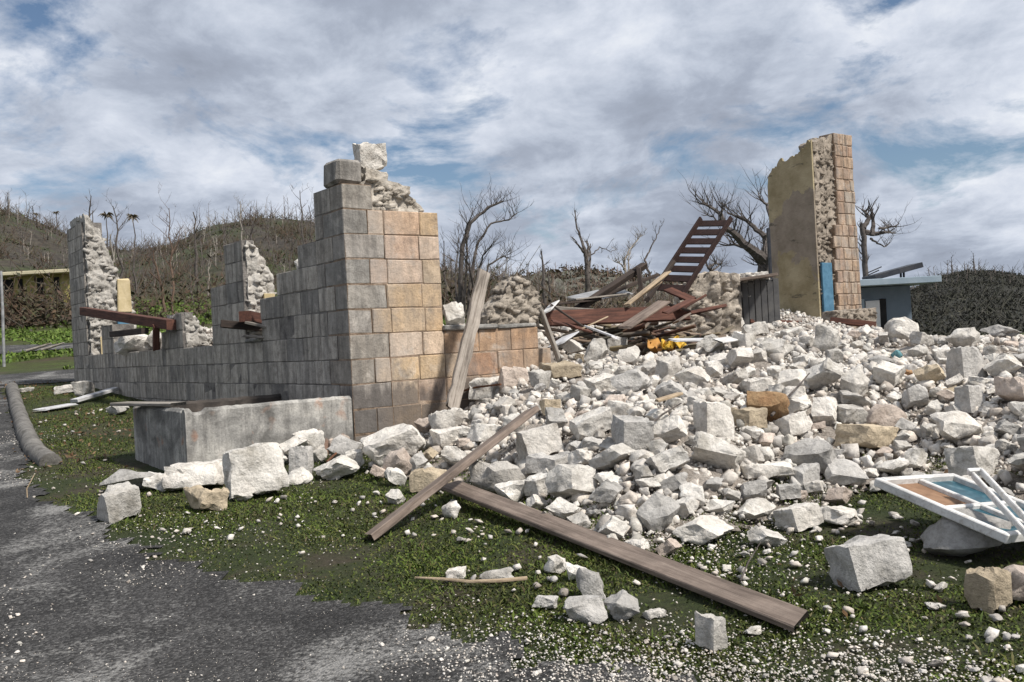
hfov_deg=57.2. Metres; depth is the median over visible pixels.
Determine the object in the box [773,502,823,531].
limestone block
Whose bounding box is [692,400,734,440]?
limestone block
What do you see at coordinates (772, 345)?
limestone block
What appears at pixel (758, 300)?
shed
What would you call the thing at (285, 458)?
limestone block
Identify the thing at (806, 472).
limestone block
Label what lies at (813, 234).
gable wall
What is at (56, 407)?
board
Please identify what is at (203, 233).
woodland
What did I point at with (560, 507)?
limestone block
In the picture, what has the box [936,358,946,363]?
limestone block
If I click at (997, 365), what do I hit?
limestone block
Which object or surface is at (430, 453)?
limestone block
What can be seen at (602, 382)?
limestone block
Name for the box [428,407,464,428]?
limestone block
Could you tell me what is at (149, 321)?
timber beam
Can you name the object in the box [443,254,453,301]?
dead tree
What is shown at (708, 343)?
limestone block
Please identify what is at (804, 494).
limestone block
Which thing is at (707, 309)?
plank
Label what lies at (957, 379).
limestone block
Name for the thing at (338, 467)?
limestone block
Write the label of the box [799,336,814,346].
limestone block
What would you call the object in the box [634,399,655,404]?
limestone block
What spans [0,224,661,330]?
brush
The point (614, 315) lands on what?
timber beam
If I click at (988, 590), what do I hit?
limestone block
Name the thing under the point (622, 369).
limestone block
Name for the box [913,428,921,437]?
limestone boulder
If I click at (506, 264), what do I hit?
dead tree
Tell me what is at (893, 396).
limestone block
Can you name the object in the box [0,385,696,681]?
road
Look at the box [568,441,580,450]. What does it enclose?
limestone block
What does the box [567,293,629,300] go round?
plank
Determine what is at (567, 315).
plank
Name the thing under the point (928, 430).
limestone block
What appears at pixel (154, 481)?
limestone block
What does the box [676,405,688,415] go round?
limestone block
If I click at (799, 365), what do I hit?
limestone block
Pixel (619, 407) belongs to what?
limestone block
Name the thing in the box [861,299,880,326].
door
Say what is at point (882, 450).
limestone block
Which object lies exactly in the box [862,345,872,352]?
limestone block
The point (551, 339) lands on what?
plank
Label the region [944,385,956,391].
limestone block
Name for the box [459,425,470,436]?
limestone block
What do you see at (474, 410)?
limestone boulder
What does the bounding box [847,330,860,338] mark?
limestone block
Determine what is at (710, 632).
limestone block
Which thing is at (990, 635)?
stone chips
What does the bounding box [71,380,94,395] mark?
limestone block
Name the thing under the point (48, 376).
track
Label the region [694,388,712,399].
limestone boulder
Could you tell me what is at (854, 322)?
timber beam
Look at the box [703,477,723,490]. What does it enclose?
limestone block
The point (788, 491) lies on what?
limestone block
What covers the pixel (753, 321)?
timber beam
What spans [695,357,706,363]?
limestone block
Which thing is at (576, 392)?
limestone block
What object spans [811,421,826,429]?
limestone block
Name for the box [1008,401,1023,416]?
limestone boulder
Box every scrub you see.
[0,197,673,310]
[0,208,650,305]
[513,264,911,298]
[910,261,1023,335]
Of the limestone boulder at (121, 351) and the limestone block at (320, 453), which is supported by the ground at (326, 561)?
the limestone block at (320, 453)
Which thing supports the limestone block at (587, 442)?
on the rubble
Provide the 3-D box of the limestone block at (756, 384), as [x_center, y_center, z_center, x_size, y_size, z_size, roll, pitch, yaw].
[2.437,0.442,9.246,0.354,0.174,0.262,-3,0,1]
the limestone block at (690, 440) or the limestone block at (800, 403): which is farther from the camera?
the limestone block at (800, 403)
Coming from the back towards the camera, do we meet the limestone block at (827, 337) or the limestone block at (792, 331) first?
the limestone block at (792, 331)
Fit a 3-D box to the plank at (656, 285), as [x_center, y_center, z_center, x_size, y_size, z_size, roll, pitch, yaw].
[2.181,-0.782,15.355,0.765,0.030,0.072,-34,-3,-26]
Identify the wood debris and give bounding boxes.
[537,321,734,355]
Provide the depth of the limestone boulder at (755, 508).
6.45 m
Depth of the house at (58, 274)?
50.00 m
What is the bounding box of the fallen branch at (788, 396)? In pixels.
[770,373,809,416]
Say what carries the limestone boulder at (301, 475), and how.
on the ground at (326, 561)
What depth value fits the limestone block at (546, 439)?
8.00 m
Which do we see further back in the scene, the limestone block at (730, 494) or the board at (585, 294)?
the board at (585, 294)
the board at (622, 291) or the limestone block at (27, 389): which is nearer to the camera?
the board at (622, 291)
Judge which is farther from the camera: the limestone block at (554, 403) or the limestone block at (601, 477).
the limestone block at (554, 403)
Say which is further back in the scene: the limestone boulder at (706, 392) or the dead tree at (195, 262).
the dead tree at (195, 262)
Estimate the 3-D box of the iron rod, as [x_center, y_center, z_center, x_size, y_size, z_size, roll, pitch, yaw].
[-0.895,0.672,11.167,2.212,0.327,0.448,-3,0,35]
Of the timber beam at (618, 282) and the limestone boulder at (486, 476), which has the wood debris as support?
the timber beam at (618, 282)
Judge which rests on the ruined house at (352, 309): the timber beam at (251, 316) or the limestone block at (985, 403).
the timber beam at (251, 316)
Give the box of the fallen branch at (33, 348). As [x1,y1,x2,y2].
[26,343,51,351]
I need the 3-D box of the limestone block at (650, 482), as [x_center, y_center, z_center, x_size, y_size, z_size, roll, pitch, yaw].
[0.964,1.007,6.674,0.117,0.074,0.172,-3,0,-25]
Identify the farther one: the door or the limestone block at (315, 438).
the door
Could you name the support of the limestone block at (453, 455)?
on the rubble
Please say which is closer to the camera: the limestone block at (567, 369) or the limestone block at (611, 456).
the limestone block at (611, 456)
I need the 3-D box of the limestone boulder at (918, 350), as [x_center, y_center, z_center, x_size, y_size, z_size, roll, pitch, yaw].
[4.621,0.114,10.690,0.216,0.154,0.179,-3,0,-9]
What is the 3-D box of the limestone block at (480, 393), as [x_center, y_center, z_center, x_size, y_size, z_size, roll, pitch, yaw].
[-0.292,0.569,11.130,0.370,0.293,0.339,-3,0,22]
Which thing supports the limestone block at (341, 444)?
on the ground at (326, 561)
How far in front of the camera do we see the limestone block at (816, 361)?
10.09 m
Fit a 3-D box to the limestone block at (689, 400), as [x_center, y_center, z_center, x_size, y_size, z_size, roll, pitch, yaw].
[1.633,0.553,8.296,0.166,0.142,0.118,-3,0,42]
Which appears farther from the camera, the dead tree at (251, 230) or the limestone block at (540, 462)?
the dead tree at (251, 230)
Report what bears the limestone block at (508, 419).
on the rubble
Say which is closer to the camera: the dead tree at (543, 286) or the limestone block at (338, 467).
the limestone block at (338, 467)
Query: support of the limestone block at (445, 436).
on the rubble
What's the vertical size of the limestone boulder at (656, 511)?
0.254 m
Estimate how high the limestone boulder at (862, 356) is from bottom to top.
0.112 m
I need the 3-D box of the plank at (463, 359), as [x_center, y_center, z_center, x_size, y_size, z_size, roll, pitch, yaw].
[-0.500,-0.010,10.719,0.172,1.710,0.065,19,-14,-26]
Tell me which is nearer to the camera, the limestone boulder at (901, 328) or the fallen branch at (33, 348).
the limestone boulder at (901, 328)
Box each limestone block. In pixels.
[19,387,33,391]
[53,384,73,394]
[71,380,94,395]
[97,481,141,522]
[142,471,164,490]
[145,331,161,345]
[162,459,223,490]
[183,485,229,510]
[222,442,288,498]
[233,482,255,500]
[279,435,308,454]
[282,452,287,461]
[288,445,313,473]
[292,428,324,449]
[313,446,326,461]
[313,455,359,479]
[327,434,363,458]
[328,434,349,454]
[345,449,363,468]
[359,423,425,467]
[370,465,384,478]
[385,489,405,503]
[409,451,427,472]
[409,467,451,492]
[414,417,430,432]
[423,447,437,461]
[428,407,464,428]
[430,426,461,446]
[440,446,466,464]
[442,302,464,324]
[446,566,465,578]
[457,438,469,446]
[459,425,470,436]
[466,423,502,441]
[469,376,499,399]
[471,419,483,425]
[480,398,490,402]
[484,403,492,410]
[493,397,516,411]
[498,366,528,388]
[503,413,523,431]
[508,388,518,394]
[516,423,564,460]
[524,472,548,495]
[525,451,569,473]
[526,494,546,509]
[528,369,550,387]
[528,391,540,397]
[532,595,558,608]
[533,383,546,391]
[539,360,582,378]
[539,399,560,415]
[545,407,567,428]
[545,464,597,497]
[545,497,581,519]
[549,378,560,387]
[558,383,570,391]
[559,339,586,353]
[567,511,590,527]
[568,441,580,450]
[568,449,593,464]
[569,384,590,401]
[569,406,612,439]
[573,411,587,417]
[574,354,583,361]
[581,436,601,449]
[583,373,616,392]
[585,361,602,371]
[586,509,602,514]
[588,443,634,469]
[588,481,622,503]
[593,472,619,484]
[598,437,614,448]
[598,516,628,537]
[603,394,626,405]
[603,589,639,621]
[604,363,614,367]
[607,336,627,355]
[607,400,633,414]
[608,515,623,520]
[610,368,651,394]
[611,414,654,449]
[614,365,632,374]
[625,538,649,548]
[626,406,645,415]
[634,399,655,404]
[635,477,660,487]
[641,360,656,374]
[642,608,665,619]
[645,408,668,420]
[646,445,689,472]
[653,415,688,442]
[654,380,687,397]
[655,355,681,379]
[655,538,681,556]
[658,472,687,490]
[664,397,683,409]
[672,515,734,545]
[674,366,710,385]
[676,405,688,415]
[676,495,697,516]
[685,435,695,445]
[686,351,698,357]
[686,396,705,406]
[691,431,745,472]
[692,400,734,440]
[694,611,727,651]
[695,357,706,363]
[696,334,724,352]
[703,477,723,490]
[708,353,729,365]
[709,387,727,397]
[719,368,748,384]
[721,488,740,500]
[723,391,741,400]
[726,347,753,366]
[726,388,738,392]
[731,331,755,347]
[731,407,767,430]
[733,399,744,406]
[739,377,777,390]
[740,461,793,478]
[740,479,766,504]
[741,321,768,335]
[741,445,764,462]
[743,426,760,438]
[746,366,755,378]
[746,391,789,423]
[747,525,787,546]
[751,347,766,362]
[758,432,774,446]
[759,338,792,356]
[767,323,774,329]
[767,366,782,378]
[768,384,784,392]
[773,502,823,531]
[774,411,810,436]
[776,482,801,499]
[778,369,809,388]
[780,327,804,336]
[783,386,805,398]
[783,438,835,473]
[788,395,811,413]
[789,361,806,369]
[789,463,819,489]
[792,353,815,363]
[798,490,807,498]
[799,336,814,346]
[803,480,823,494]
[804,357,844,389]
[810,357,825,366]
[811,396,837,424]
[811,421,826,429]
[813,324,839,351]
[821,505,862,526]
[824,487,852,504]
[824,534,911,591]
[825,348,843,362]
[833,424,898,447]
[834,449,845,455]
[837,404,867,423]
[838,342,849,349]
[839,366,869,395]
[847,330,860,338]
[849,348,858,353]
[850,340,863,348]
[859,325,870,336]
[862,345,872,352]
[863,468,878,476]
[866,389,879,398]
[869,480,881,491]
[872,360,905,386]
[875,446,893,456]
[878,332,888,343]
[882,347,894,352]
[885,391,901,402]
[891,350,902,357]
[892,440,911,451]
[893,430,910,440]
[895,418,916,430]
[901,384,928,407]
[904,447,927,468]
[905,369,912,374]
[909,331,933,346]
[911,471,925,474]
[913,364,945,383]
[920,423,938,437]
[926,399,944,414]
[932,344,950,360]
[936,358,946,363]
[936,389,953,400]
[937,336,948,345]
[940,442,954,448]
[943,404,960,411]
[944,373,964,387]
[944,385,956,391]
[944,446,999,477]
[945,346,987,379]
[954,385,985,413]
[962,475,972,480]
[964,566,1012,613]
[966,376,989,383]
[978,406,989,413]
[979,324,1021,337]
[982,354,1021,376]
[982,401,994,406]
[985,388,994,394]
[994,376,1023,401]
[994,419,1020,436]
[995,439,1014,453]
[999,374,1011,377]
[1002,414,1013,419]
[1002,487,1014,496]
[1003,341,1018,346]
[1003,564,1023,600]
[1013,353,1023,365]
[1017,346,1023,353]
[1017,433,1023,451]
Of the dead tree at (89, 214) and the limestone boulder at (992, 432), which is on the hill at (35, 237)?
the dead tree at (89, 214)
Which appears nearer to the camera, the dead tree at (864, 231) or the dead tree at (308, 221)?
the dead tree at (864, 231)
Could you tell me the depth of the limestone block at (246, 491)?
7.97 m
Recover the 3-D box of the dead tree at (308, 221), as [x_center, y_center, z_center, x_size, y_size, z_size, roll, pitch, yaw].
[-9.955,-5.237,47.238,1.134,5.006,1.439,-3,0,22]
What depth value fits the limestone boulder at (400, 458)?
8.65 m
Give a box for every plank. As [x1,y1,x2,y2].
[365,405,539,539]
[441,480,808,632]
[446,268,489,408]
[539,307,561,362]
[549,303,586,328]
[551,319,591,332]
[557,299,601,304]
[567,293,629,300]
[583,316,607,328]
[584,325,618,338]
[618,300,670,328]
[623,271,670,306]
[633,281,661,302]
[655,392,682,401]
[656,299,709,318]
[662,299,696,314]
[664,287,695,299]
[672,312,690,323]
[684,294,706,307]
[684,304,726,315]
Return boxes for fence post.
[0,271,5,366]
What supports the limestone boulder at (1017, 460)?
on the rubble
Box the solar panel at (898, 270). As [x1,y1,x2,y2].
[862,262,923,278]
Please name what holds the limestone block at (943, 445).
on the rubble
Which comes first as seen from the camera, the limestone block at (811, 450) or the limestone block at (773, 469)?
the limestone block at (773, 469)
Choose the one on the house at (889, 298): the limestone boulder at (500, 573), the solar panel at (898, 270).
the solar panel at (898, 270)
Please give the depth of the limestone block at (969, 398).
8.20 m
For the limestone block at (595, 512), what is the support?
on the rubble
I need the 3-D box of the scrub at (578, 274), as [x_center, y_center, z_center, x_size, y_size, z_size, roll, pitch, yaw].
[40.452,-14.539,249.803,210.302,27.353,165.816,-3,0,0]
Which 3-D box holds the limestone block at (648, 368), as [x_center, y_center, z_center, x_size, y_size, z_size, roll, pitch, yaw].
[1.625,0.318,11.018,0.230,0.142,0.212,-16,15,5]
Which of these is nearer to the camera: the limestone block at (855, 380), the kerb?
the limestone block at (855, 380)
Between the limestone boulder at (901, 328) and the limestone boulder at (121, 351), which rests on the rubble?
the limestone boulder at (901, 328)
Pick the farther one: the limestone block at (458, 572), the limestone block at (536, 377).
the limestone block at (536, 377)
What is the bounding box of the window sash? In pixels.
[967,468,1023,535]
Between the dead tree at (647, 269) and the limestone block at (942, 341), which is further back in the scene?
the dead tree at (647, 269)
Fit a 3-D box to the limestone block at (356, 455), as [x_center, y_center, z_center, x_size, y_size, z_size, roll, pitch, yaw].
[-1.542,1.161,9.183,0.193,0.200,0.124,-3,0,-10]
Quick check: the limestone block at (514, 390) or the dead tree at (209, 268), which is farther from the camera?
the dead tree at (209, 268)
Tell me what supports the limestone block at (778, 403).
on the rubble
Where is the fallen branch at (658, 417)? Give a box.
[654,403,681,421]
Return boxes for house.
[2,269,70,314]
[67,142,550,441]
[860,275,941,329]
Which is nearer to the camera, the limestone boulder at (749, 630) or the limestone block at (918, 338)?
the limestone boulder at (749, 630)
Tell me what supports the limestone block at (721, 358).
on the rubble
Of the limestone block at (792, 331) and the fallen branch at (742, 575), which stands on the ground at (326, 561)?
the fallen branch at (742, 575)
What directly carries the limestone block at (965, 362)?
on the rubble
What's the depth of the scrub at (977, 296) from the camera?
70.42 m
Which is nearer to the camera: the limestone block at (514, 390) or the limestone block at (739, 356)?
the limestone block at (514, 390)
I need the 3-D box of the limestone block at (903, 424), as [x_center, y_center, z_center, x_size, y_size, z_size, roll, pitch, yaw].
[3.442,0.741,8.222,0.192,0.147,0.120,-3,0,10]
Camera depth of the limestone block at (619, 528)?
6.00 m
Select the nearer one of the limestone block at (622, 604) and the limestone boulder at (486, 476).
the limestone block at (622, 604)
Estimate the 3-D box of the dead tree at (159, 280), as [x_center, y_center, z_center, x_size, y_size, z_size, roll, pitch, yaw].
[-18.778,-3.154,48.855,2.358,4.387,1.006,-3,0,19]
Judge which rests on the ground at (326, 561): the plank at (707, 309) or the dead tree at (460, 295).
the dead tree at (460, 295)
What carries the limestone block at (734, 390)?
on the rubble
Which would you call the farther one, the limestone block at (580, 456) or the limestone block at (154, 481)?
the limestone block at (154, 481)
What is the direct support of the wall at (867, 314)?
on the rubble
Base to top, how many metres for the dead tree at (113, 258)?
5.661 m
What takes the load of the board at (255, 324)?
on the ruined house at (352, 309)
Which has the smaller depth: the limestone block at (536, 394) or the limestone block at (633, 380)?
the limestone block at (633, 380)
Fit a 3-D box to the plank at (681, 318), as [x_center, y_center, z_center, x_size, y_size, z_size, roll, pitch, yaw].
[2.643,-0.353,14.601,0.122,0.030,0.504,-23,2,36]
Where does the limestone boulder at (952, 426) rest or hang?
on the rubble
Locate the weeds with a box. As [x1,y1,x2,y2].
[31,385,1018,655]
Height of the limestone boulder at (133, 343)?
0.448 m
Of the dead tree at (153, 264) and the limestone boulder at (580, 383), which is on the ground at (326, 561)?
the dead tree at (153, 264)
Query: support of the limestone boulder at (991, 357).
on the rubble
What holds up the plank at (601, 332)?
on the rubble
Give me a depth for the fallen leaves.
9.99 m
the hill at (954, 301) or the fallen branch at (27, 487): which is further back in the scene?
the hill at (954, 301)
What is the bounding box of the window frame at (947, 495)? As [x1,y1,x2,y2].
[874,473,1023,543]
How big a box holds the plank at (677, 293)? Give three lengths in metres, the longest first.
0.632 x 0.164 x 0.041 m
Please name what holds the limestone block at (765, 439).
on the rubble
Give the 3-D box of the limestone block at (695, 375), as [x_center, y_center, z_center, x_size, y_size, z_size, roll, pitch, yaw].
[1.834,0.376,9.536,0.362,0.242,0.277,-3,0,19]
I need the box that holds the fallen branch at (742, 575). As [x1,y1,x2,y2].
[739,542,760,581]
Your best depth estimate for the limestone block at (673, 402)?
8.15 m
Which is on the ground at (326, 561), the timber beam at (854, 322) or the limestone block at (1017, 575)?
the limestone block at (1017, 575)
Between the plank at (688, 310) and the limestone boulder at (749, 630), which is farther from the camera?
the plank at (688, 310)
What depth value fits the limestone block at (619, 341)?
14.91 m
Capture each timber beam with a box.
[79,307,176,329]
[109,328,148,336]
[152,324,159,350]
[220,320,261,330]
[239,311,261,323]
[545,306,690,326]
[552,306,590,309]
[749,319,801,322]
[830,317,875,326]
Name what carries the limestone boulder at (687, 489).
on the rubble
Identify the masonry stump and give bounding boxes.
[674,271,742,333]
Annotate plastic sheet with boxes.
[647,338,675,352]
[660,335,686,349]
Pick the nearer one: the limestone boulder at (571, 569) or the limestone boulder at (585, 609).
the limestone boulder at (585, 609)
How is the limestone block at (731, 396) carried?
on the rubble
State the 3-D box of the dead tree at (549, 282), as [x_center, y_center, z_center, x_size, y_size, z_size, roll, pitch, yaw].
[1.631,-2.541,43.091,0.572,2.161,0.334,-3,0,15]
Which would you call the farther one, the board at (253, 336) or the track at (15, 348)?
the track at (15, 348)
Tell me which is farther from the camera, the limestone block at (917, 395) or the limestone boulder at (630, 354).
the limestone boulder at (630, 354)
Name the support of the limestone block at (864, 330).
on the rubble
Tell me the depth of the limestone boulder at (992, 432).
7.54 m
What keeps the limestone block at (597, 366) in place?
on the rubble
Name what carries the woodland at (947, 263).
on the hill at (954, 301)
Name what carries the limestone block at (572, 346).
on the rubble
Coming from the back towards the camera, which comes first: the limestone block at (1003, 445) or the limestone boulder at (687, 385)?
the limestone boulder at (687, 385)
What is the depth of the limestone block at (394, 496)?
7.66 m
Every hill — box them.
[0,209,670,307]
[529,270,678,299]
[911,272,1023,332]
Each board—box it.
[33,403,77,410]
[70,387,119,402]
[110,401,185,406]
[242,335,263,338]
[245,321,265,327]
[544,300,559,312]
[548,331,578,347]
[568,290,598,298]
[602,290,632,298]
[669,338,702,341]
[713,336,738,342]
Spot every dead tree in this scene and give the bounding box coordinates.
[83,190,97,217]
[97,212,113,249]
[103,188,129,278]
[110,222,121,261]
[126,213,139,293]
[128,241,173,311]
[147,181,196,311]
[150,244,157,284]
[190,201,204,284]
[207,247,217,296]
[217,215,232,242]
[232,194,251,239]
[239,200,264,239]
[290,183,311,243]
[296,188,314,241]
[439,232,447,300]
[441,173,532,316]
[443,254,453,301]
[502,245,514,275]
[539,249,550,308]
[546,262,552,302]
[570,208,616,306]
[608,223,647,290]
[640,220,663,282]
[680,164,771,273]
[705,246,736,271]
[855,196,921,276]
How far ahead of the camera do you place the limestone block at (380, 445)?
8.91 m
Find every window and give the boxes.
[3,279,13,298]
[18,279,22,294]
[37,278,44,294]
[54,277,59,295]
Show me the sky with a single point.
(598, 109)
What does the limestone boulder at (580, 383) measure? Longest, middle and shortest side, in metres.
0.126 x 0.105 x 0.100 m
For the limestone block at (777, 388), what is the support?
on the rubble
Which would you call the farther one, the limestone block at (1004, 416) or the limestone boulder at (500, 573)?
the limestone block at (1004, 416)
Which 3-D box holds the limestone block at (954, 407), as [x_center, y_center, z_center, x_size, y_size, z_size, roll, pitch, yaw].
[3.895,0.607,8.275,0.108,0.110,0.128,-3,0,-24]
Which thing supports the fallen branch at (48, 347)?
on the ground at (326, 561)
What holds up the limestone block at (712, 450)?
on the rubble
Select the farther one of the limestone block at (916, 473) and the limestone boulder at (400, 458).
the limestone boulder at (400, 458)
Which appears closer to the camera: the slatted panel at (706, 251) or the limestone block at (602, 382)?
the limestone block at (602, 382)
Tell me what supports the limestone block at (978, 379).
on the rubble
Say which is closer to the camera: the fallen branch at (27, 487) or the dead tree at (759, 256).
the fallen branch at (27, 487)
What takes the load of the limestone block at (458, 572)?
on the ground at (326, 561)
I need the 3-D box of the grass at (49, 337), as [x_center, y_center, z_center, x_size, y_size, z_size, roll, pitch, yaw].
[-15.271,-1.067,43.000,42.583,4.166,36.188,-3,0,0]
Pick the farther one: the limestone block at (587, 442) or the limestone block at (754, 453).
the limestone block at (587, 442)
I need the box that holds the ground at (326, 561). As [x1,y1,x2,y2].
[0,289,1023,681]
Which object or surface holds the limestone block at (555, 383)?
on the rubble
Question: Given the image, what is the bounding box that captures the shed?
[737,228,780,329]
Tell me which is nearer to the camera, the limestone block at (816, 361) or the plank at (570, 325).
the limestone block at (816, 361)
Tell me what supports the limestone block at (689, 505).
on the rubble
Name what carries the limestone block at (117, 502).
on the ground at (326, 561)
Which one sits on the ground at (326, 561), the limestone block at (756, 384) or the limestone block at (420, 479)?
the limestone block at (420, 479)
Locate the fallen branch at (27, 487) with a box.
[26,475,33,497]
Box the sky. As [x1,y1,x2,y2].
[0,0,1023,286]
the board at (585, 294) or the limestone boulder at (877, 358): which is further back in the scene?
the board at (585, 294)
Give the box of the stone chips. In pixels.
[0,409,1023,681]
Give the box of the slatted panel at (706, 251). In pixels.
[651,216,732,299]
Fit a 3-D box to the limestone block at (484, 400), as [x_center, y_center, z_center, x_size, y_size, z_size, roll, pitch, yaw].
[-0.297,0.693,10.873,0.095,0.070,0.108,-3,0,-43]
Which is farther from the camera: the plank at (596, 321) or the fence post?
the fence post
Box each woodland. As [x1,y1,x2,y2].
[0,195,673,307]
[504,262,683,293]
[910,258,1015,298]
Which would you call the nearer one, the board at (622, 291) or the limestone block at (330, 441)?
the limestone block at (330, 441)
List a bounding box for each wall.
[768,133,861,316]
[821,308,876,328]
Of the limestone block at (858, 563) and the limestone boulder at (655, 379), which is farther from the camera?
the limestone boulder at (655, 379)
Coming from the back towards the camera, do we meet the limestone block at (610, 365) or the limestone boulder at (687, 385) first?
the limestone block at (610, 365)
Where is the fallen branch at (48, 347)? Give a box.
[41,342,63,350]
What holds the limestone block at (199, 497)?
on the ground at (326, 561)
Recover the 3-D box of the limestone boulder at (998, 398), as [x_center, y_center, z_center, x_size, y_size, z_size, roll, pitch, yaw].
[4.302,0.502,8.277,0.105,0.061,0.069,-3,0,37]
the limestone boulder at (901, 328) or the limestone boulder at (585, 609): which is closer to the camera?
the limestone boulder at (585, 609)
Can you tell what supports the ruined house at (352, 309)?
on the ground at (326, 561)
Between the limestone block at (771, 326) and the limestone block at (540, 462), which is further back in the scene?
the limestone block at (771, 326)
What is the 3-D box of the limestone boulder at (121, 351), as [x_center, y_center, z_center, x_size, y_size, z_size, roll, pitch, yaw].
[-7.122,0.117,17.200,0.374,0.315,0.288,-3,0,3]
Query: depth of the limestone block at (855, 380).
8.89 m
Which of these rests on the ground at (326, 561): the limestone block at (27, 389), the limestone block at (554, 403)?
the limestone block at (27, 389)
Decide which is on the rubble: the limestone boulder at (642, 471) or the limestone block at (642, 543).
the limestone boulder at (642, 471)
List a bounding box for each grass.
[0,295,465,368]
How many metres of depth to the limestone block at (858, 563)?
5.01 m
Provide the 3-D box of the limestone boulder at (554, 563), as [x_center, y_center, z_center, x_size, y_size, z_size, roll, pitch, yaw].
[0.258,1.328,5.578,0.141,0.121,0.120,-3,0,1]
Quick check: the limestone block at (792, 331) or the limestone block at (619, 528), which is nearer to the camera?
the limestone block at (619, 528)
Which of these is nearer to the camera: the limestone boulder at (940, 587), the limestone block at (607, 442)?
the limestone boulder at (940, 587)
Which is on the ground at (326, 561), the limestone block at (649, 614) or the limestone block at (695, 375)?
the limestone block at (649, 614)
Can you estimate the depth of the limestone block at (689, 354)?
12.34 m
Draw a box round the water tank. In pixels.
[133,393,352,469]
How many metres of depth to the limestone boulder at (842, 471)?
7.29 m
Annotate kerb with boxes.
[6,382,62,466]
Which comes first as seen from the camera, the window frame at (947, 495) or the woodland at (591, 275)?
the window frame at (947, 495)
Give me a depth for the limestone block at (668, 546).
5.74 m
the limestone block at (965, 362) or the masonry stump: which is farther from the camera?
the masonry stump
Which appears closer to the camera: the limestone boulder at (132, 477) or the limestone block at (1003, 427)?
the limestone block at (1003, 427)
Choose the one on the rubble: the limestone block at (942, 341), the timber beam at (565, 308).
the limestone block at (942, 341)
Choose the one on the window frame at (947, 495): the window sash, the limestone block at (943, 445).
the window sash
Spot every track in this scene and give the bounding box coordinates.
[0,343,72,353]
[0,369,74,384]
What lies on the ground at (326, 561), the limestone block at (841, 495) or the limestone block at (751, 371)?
the limestone block at (841, 495)
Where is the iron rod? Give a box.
[464,383,501,390]
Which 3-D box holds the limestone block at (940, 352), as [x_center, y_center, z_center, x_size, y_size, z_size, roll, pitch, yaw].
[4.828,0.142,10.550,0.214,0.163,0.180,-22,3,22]
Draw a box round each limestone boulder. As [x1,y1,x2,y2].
[99,469,153,487]
[105,406,129,414]
[114,340,128,355]
[117,334,151,351]
[288,466,312,484]
[382,447,411,475]
[384,467,406,485]
[441,500,460,518]
[469,407,481,417]
[469,461,525,494]
[479,567,513,583]
[493,479,524,501]
[544,555,565,573]
[555,391,571,401]
[563,595,607,623]
[565,562,586,579]
[576,381,585,386]
[576,567,605,598]
[584,338,607,362]
[616,345,639,363]
[629,449,653,461]
[633,465,653,479]
[636,493,679,532]
[642,352,654,362]
[645,439,668,454]
[646,375,659,388]
[679,482,705,507]
[684,382,696,389]
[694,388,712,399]
[705,361,723,376]
[705,499,734,513]
[735,497,775,519]
[744,625,761,635]
[759,446,773,460]
[761,479,773,488]
[774,331,781,337]
[824,459,868,484]
[839,390,870,406]
[854,353,867,361]
[866,404,907,426]
[867,354,894,364]
[876,457,908,474]
[884,317,919,340]
[907,344,927,356]
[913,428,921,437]
[920,508,1013,555]
[924,602,945,609]
[928,387,943,397]
[930,411,981,442]
[933,582,947,592]
[944,327,980,346]
[980,429,997,439]
[983,345,997,354]
[984,353,996,361]
[993,396,1005,400]
[1007,452,1023,467]
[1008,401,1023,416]
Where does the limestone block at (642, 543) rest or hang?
on the ground at (326, 561)
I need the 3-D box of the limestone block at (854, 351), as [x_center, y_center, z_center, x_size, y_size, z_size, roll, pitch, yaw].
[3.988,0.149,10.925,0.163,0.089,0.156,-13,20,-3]
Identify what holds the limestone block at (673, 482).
on the rubble
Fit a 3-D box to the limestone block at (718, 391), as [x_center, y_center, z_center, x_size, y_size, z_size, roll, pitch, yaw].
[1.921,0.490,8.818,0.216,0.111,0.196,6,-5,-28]
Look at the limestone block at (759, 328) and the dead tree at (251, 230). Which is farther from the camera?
the dead tree at (251, 230)
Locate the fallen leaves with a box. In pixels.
[0,380,941,630]
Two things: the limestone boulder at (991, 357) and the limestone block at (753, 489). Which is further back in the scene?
the limestone boulder at (991, 357)
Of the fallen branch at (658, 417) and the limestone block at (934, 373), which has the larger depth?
the limestone block at (934, 373)
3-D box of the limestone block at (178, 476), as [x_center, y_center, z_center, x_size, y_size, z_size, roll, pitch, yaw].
[-2.911,1.244,8.655,0.560,0.274,0.439,-3,0,1]
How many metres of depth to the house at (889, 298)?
27.00 m
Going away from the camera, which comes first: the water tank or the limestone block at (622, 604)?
the limestone block at (622, 604)
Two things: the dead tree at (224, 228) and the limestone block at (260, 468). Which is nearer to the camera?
the limestone block at (260, 468)
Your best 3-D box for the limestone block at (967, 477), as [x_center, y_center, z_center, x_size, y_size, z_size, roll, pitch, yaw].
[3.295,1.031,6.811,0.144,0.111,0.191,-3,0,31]
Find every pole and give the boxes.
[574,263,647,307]
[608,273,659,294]
[636,265,642,291]
[643,259,675,302]
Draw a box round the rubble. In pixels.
[160,308,1023,550]
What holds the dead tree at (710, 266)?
on the ground at (326, 561)
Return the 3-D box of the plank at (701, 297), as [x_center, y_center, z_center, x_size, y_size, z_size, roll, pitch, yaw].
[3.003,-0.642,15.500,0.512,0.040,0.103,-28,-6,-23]

